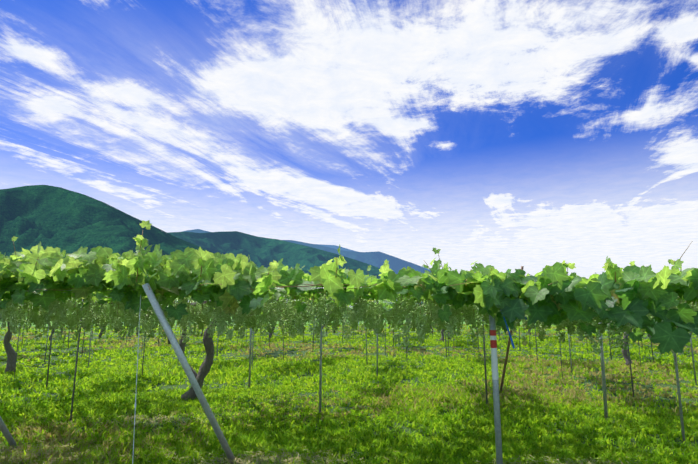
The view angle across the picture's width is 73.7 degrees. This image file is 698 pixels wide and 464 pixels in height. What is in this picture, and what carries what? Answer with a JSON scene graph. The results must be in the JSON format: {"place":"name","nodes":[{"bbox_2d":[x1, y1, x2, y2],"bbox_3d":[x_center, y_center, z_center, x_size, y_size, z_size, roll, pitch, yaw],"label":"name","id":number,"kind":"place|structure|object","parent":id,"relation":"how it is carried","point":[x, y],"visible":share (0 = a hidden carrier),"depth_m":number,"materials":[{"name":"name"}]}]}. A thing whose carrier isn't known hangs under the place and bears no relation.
{"place":"outdoors","nodes":[
{"label":"outdoors","id":0,"kind":"place"},
{"bbox_2d":[0,185,214,308],"bbox_3d":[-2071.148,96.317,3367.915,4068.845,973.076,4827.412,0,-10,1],"label":"mountain range","id":1,"kind":"structure","parent":0,"point":[62,219],"depth_m":2572.29,"materials":[{"name":"green plant"}]},
{"bbox_2d":[168,231,422,309],"bbox_3d":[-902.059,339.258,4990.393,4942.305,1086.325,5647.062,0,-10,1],"label":"mountain range","id":2,"kind":"structure","parent":0,"point":[262,251],"depth_m":5372.02,"materials":[{"name":"green plant"}]},
{"bbox_2d":[182,229,430,273],"bbox_3d":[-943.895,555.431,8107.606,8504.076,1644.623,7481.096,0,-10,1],"label":"mountain range","id":3,"kind":"structure","parent":0,"point":[378,259],"depth_m":8058.01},
{"bbox_2d":[0,317,697,463],"bbox_3d":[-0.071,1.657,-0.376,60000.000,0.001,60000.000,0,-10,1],"label":"ground","id":4,"kind":"structure","parent":0,"point":[275,353],"depth_m":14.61,"materials":[{"name":"green plant"}]},
{"bbox_2d":[0,283,498,463],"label":"trellis struts","id":5,"kind":"object","parent":4,"relation":"in","point":[187,370],"visible":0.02,"depth_m":4.97,"materials":[{"name":"grey metal"}]},
{"bbox_2d":[132,295,140,463],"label":"guy cord","id":6,"kind":"object","parent":5,"relation":"attached to","point":[136,380],"visible":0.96,"depth_m":4.54,"materials":[{"name":"white plastic"}]},
{"bbox_2d":[0,413,653,463],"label":"dry grass clippings","id":7,"kind":"object","parent":4,"relation":"on","point":[256,459],"visible":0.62,"depth_m":5.22,"materials":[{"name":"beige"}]},
{"bbox_2d":[0,220,697,401],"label":"vine","id":8,"kind":"object","parent":4,"relation":"in","point":[98,273],"depth_m":4.37,"materials":[{"name":"green plant"}]},
{"bbox_2d":[0,292,697,353],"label":"grapevines","id":9,"kind":"object","parent":8,"relation":"hanging from","point":[61,314],"visible":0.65,"depth_m":5.60,"materials":[{"name":"green plant"}]},
{"bbox_2d":[13,231,691,337],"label":"vine shoots","id":10,"kind":"object","parent":8,"relation":"attached to","point":[299,284],"visible":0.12,"depth_m":4.39,"materials":[{"name":"green plant"}]},
{"bbox_2d":[15,290,693,316],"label":"grape stalks","id":11,"kind":"object","parent":8,"relation":"attached to","point":[408,294],"visible":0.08,"depth_m":5.85,"materials":[{"name":"brown plant"}]},
{"bbox_2d":[1,299,697,419],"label":"thin stakes","id":12,"kind":"object","parent":4,"relation":"on","point":[484,334],"visible":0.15,"depth_m":13.83,"materials":[{"name":"grey metal"}]},
{"bbox_2d":[503,317,526,348],"bbox_3d":[1.490,0.807,4.266,0.293,0.516,0.012,-1,-10,6],"label":"blue ribbon","id":13,"kind":"object","parent":12,"relation":"attached to","point":[509,332],"visible":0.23,"depth_m":4.25,"materials":[{"name":"blue"}]},
{"bbox_2d":[44,303,696,463],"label":"trellis posts","id":14,"kind":"object","parent":4,"relation":"in","point":[497,419],"visible":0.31,"depth_m":7.20,"materials":[{"name":"grey metal"}]},
{"bbox_2d":[40,287,435,306],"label":"trellis wires","id":15,"kind":"object","parent":14,"relation":"attached to","point":[390,302],"depth_m":7.42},
{"bbox_2d":[490,330,498,379],"bbox_3d":[1.329,1.123,4.263,0.056,0.440,0.057,0,-10,1],"label":"post marker","id":16,"kind":"object","parent":14,"relation":"attached to","point":[494,362],"depth_m":4.24,"materials":[{"name":"white plastic"}]},
{"bbox_2d":[499,266,523,392],"bbox_3d":[3.225,1.994,9.264,0.048,2.564,0.900,4,-10,-22],"label":"vine trunk","id":17,"kind":"object","parent":4,"relation":"on","point":[506,359],"visible":0.58,"depth_m":9.33,"materials":[{"name":"brown wood"}]},
{"bbox_2d":[0,0,697,278],"label":"sky","id":18,"kind":"structure","parent":0,"point":[504,135],"materials":[{"name":"blue"}]},
{"bbox_2d":[316,244,429,270],"bbox_3d":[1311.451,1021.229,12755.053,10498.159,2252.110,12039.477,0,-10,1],"label":"mountain range","id":19,"kind":"structure","parent":0,"point":[337,247],"depth_m":14146.79,"materials":[{"name":"blue"}]}
]}

